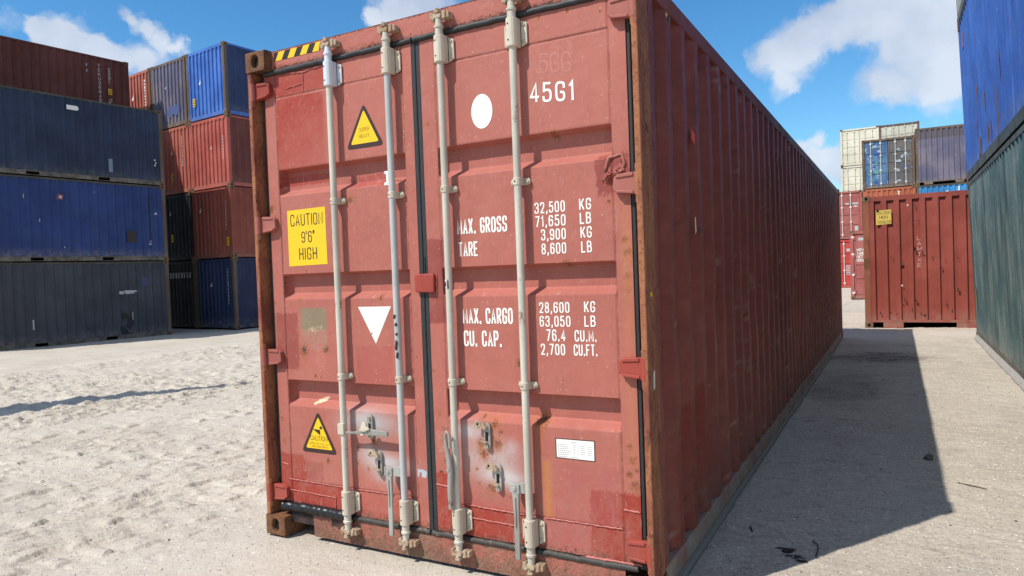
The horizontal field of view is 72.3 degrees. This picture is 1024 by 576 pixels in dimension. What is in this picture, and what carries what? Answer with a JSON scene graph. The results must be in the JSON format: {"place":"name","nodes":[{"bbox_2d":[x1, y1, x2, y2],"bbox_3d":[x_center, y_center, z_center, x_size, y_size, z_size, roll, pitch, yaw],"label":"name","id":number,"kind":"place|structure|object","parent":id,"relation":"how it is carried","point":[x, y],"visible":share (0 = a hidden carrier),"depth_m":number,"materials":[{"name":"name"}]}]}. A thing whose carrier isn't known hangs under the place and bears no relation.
{"place":"outdoors","nodes":[
{"label":"outdoors","id":0,"kind":"place"},
{"bbox_2d":[0,0,963,191],"label":"sky","id":1,"kind":"structure","parent":0,"point":[822,68],"materials":[{"name":"blue"}]},
{"bbox_2d":[0,287,1023,575],"bbox_3d":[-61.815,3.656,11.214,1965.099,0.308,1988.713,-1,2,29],"label":"ground","id":2,"kind":"structure","parent":0,"point":[90,381],"depth_m":5.41,"materials":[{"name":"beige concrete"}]},
{"bbox_2d":[0,261,171,350],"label":"shipping container","id":3,"kind":"object","parent":2,"relation":"on","point":[55,303],"visible":1,"depth_m":22.09,"materials":[{"name":"grey metal"}]},
{"bbox_2d":[0,174,168,262],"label":"shipping container","id":4,"kind":"object","parent":3,"relation":"on","point":[45,219],"visible":0.98,"depth_m":22.13,"materials":[{"name":"blue metal"}]},
{"bbox_2d":[0,85,164,185],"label":"shipping container","id":5,"kind":"object","parent":4,"relation":"on","point":[45,134],"visible":0.94,"depth_m":22.12,"materials":[{"name":"blue metal"}]},
{"bbox_2d":[168,260,197,327],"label":"shipping container","id":6,"kind":"object","parent":2,"relation":"on","point":[183,293],"visible":0.23,"depth_m":27.24,"materials":[{"name":"black metal"}]},
{"bbox_2d":[159,192,210,261],"bbox_3d":[-11.485,-2.458,29.876,2.438,2.591,6.058,-1,2,34],"label":"shipping container","id":7,"kind":"object","parent":6,"relation":"on","point":[179,222],"visible":0.18,"depth_m":27.20,"materials":[{"name":"black metal"}]},
{"bbox_2d":[162,124,191,196],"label":"shipping container","id":8,"kind":"object","parent":7,"relation":"on","point":[176,161],"visible":0.22,"depth_m":27.16,"materials":[{"name":"red metal"}]},
{"bbox_2d":[150,55,187,130],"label":"shipping container","id":9,"kind":"object","parent":8,"relation":"on","point":[168,90],"visible":0.23,"depth_m":27.18,"materials":[{"name":"purple metal"}]},
{"bbox_2d":[195,257,258,328],"bbox_3d":[-9.334,0.087,28.532,2.438,2.591,6.058,-1,2,34],"label":"shipping container","id":10,"kind":"object","parent":2,"relation":"on","point":[226,292],"visible":0.44,"depth_m":25.91,"materials":[{"name":"blue metal"}]},
{"bbox_2d":[191,186,255,259],"bbox_3d":[-9.430,-2.501,28.471,2.438,2.591,6.058,-1,2,34],"label":"shipping container","id":11,"kind":"object","parent":10,"relation":"on","point":[223,222],"visible":0.34,"depth_m":25.85,"materials":[{"name":"red metal"}]},
{"bbox_2d":[188,113,252,191],"bbox_3d":[-9.526,-5.090,28.411,2.438,2.591,6.058,-1,2,34],"label":"shipping container","id":12,"kind":"object","parent":11,"relation":"on","point":[220,151],"visible":0.32,"depth_m":25.79,"materials":[{"name":"red metal"}]},
{"bbox_2d":[185,41,255,122],"bbox_3d":[-9.622,-7.678,28.350,2.438,2.591,6.058,-1,2,34],"label":"shipping container","id":13,"kind":"object","parent":12,"relation":"on","point":[216,79],"visible":0.44,"depth_m":25.73,"materials":[{"name":"blue metal"}]},
{"bbox_2d":[245,0,842,575],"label":"shipping container","id":14,"kind":"object","parent":2,"relation":"on","point":[549,286],"visible":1,"depth_m":3.68,"materials":[{"name":"metal"}]},
{"bbox_2d":[249,22,434,549],"bbox_3d":[-0.992,0.009,3.986,1.199,2.809,0.133,-1,2,29],"label":"door","id":15,"kind":"structure","parent":14,"relation":"in","point":[349,356],"depth_m":3.94,"materials":[{"name":"paint"}]},
{"bbox_2d":[411,0,655,575],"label":"door","id":16,"kind":"structure","parent":14,"relation":"in","point":[529,175],"depth_m":3.38,"materials":[{"name":"paint"}]},
{"bbox_2d":[782,550,792,552],"bbox_3d":[1.461,1.399,3.716,0.054,0.020,0.029,-2,1,5],"label":"rubber scrap","id":17,"kind":"object","parent":2,"relation":"on","point":[787,551],"visible":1,"depth_m":3.71,"materials":[{"name":"black rubber"}]},
{"bbox_2d":[796,559,807,562],"bbox_3d":[1.484,1.399,3.583,0.056,0.019,0.019,-1,2,29],"label":"rubber scrap","id":18,"kind":"object","parent":2,"relation":"on","point":[801,561],"visible":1,"depth_m":3.58,"materials":[{"name":"black rubber"}]},
{"bbox_2d":[840,240,850,286],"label":"shipping container","id":19,"kind":"object","parent":2,"relation":"on","point":[845,266],"visible":0.06,"depth_m":37.69,"materials":[{"name":"metal"}]},
{"bbox_2d":[840,242,850,284],"bbox_3d":[18.163,-1.320,37.594,1.122,2.461,0.110,-1,2,29],"label":"door","id":20,"kind":"structure","parent":19,"relation":"in","point":[845,255],"depth_m":37.70,"materials":[{"name":"paint"}]},
{"bbox_2d":[839,190,862,239],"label":"shipping container","id":21,"kind":"object","parent":19,"relation":"on","point":[851,210],"visible":0.22,"depth_m":37.50,"materials":[{"name":"red metal"}]},
{"bbox_2d":[839,193,859,236],"bbox_3d":[18.067,-3.909,37.533,1.122,2.461,0.110,-1,2,29],"label":"door","id":22,"kind":"structure","parent":21,"relation":"in","point":[849,215],"depth_m":37.53,"materials":[{"name":"red paint"}]},
{"bbox_2d":[849,231,864,298],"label":"shipping container","id":23,"kind":"object","parent":2,"relation":"on","point":[857,265],"visible":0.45,"depth_m":26.48,"materials":[{"name":"red metal"}]},
{"bbox_2d":[851,234,864,297],"bbox_3d":[13.397,-0.879,26.301,1.157,2.461,0.110,-1,2,29],"label":"door","id":24,"kind":"structure","parent":23,"relation":"in","point":[858,274],"depth_m":26.46,"materials":[{"name":"red paint"}]},
{"bbox_2d":[862,190,975,327],"bbox_3d":[10.285,-0.705,17.523,2.438,2.896,6.058,-1,2,29],"label":"shipping container","id":25,"kind":"object","parent":2,"relation":"on","point":[918,267],"visible":0.7,"depth_m":14.99,"materials":[{"name":"metal"}]},
{"bbox_2d":[923,453,932,460],"bbox_3d":[3.149,1.275,5.292,0.069,0.054,0.072,-3,1,-16],"label":"dark stone","id":26,"kind":"object","parent":2,"relation":"on","point":[928,457],"visible":1,"depth_m":5.27,"materials":[{"name":"black stone"}]},
{"bbox_2d":[957,482,986,489],"bbox_3d":[3.049,1.311,4.640,0.011,0.017,0.168,-3,2,-44],"label":"bent wire","id":27,"kind":"object","parent":2,"relation":"on","point":[971,485],"visible":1,"depth_m":4.64,"materials":[{"name":"metal"}]},
{"bbox_2d":[967,124,1023,378],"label":"shipping container","id":28,"kind":"object","parent":2,"relation":"on","point":[995,185],"visible":0.99,"depth_m":9.44,"materials":[{"name":"teal metal"}]},
{"bbox_2d":[957,0,1023,181],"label":"shipping container","id":29,"kind":"object","parent":28,"relation":"on","point":[991,41],"visible":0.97,"depth_m":9.44,"materials":[{"name":"blue metal"}]},
{"bbox_2d":[956,0,964,24],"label":"shipping container","id":30,"kind":"object","parent":29,"relation":"on","point":[959,3],"visible":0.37,"depth_m":12.57,"materials":[{"name":"metal"}]},
{"bbox_2d":[974,335,1023,390],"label":"steel strip","id":31,"kind":"object","parent":2,"relation":"on","point":[1013,374],"visible":1,"depth_m":9.53,"materials":[{"name":"white metal"}]},
{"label":"shipping container","id":32,"kind":"object","parent":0,"visible":0},
{"bbox_2d":[0,261,78,262],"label":"shipping container","id":33,"kind":"object","parent":32,"relation":"on","point":[10,261],"depth_m":23.61,"materials":[{"name":"black metal"}]},
{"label":"shipping container","id":34,"kind":"object","parent":33,"relation":"on","visible":0},
{"bbox_2d":[0,35,129,106],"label":"shipping container","id":35,"kind":"object","parent":34,"relation":"on","point":[24,64],"visible":0.5,"depth_m":25.10,"materials":[{"name":"red metal"}]},
{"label":"shipping container","id":36,"kind":"object","parent":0,"visible":0},
{"bbox_2d":[129,68,151,109],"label":"shipping container","id":37,"kind":"object","parent":36,"relation":"on","point":[140,89],"visible":0.08,"depth_m":28.40,"materials":[{"name":"red metal"}]},
{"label":"shipping container","id":38,"kind":"object","parent":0,"visible":0},
{"bbox_2d":[863,186,915,196],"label":"shipping container","id":39,"kind":"object","parent":38,"relation":"on","point":[891,191],"visible":0.07,"depth_m":36.55,"materials":[{"name":"metal"}]},
{"bbox_2d":[861,135,915,189],"bbox_3d":[21.061,-6.646,39.157,2.438,2.591,6.058,-1,2,29],"label":"shipping container","id":40,"kind":"object","parent":39,"relation":"on","point":[888,162],"visible":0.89,"depth_m":36.55,"materials":[{"name":"metal"}]},
{"bbox_2d":[864,141,887,187],"bbox_3d":[19.130,-6.525,36.834,1.122,2.461,0.110,-1,2,29],"label":"door","id":41,"kind":"structure","parent":40,"relation":"in","point":[882,179],"depth_m":36.82,"materials":[{"name":"blue paint"}]},
{"bbox_2d":[888,138,912,184],"bbox_3d":[20.133,-6.550,36.281,1.122,2.461,0.110,-1,2,29],"label":"door","id":42,"kind":"structure","parent":40,"relation":"in","point":[904,145],"depth_m":36.28,"materials":[{"name":"grey paint"}]},
{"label":"shipping container","id":43,"kind":"object","parent":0,"visible":0},
{"bbox_2d":[916,182,967,193],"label":"shipping container","id":44,"kind":"object","parent":43,"relation":"on","point":[941,187],"visible":0.06,"depth_m":35.42,"materials":[{"name":"blue metal"}]},
{"bbox_2d":[914,124,966,185],"bbox_3d":[23.210,-6.851,37.967,2.438,2.896,6.058,-1,2,29],"label":"shipping container","id":45,"kind":"object","parent":44,"relation":"on","point":[940,154],"visible":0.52,"depth_m":35.43,"materials":[{"name":"purple metal"}]},
{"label":"shipping container","id":46,"kind":"object","parent":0,"visible":0},
{"bbox_2d":[841,165,862,191],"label":"shipping container","id":47,"kind":"object","parent":46,"relation":"on","point":[851,178],"visible":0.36,"depth_m":49.34,"materials":[{"name":"white metal"}]},
{"bbox_2d":[843,167,859,191],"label":"door","id":48,"kind":"structure","parent":47,"relation":"in","point":[851,176],"depth_m":49.34,"materials":[{"name":"beige paint"}]},
{"bbox_2d":[840,126,878,166],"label":"shipping container","id":49,"kind":"object","parent":47,"relation":"on","point":[851,146],"visible":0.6,"depth_m":49.18,"materials":[{"name":"beige metal"}]},
{"bbox_2d":[842,130,859,164],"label":"door","id":50,"kind":"structure","parent":49,"relation":"in","point":[850,139],"depth_m":49.28,"materials":[{"name":"beige paint"}]},
{"bbox_2d":[859,128,876,162],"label":"door","id":51,"kind":"structure","parent":49,"relation":"in","point":[866,134],"depth_m":48.78,"materials":[{"name":"beige paint"}]},
{"bbox_2d":[860,167,862,190],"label":"door","id":52,"kind":"structure","parent":47,"relation":"in","point":[860,167],"depth_m":49.04,"materials":[{"name":"beige paint"}]},
{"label":"shipping container","id":53,"kind":"object","parent":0,"visible":0},
{"bbox_2d":[879,121,918,138],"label":"shipping container","id":54,"kind":"object","parent":53,"relation":"on","point":[897,130],"visible":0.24,"depth_m":47.84,"materials":[{"name":"beige metal"}]},
{"bbox_2d":[881,125,898,138],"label":"door","id":55,"kind":"structure","parent":54,"relation":"in","point":[891,131],"depth_m":48.09,"materials":[{"name":"beige paint"}]},
{"bbox_2d":[899,123,916,136],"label":"door","id":56,"kind":"structure","parent":54,"relation":"in","point":[908,129],"depth_m":47.58,"materials":[{"name":"beige paint"}]}
]}

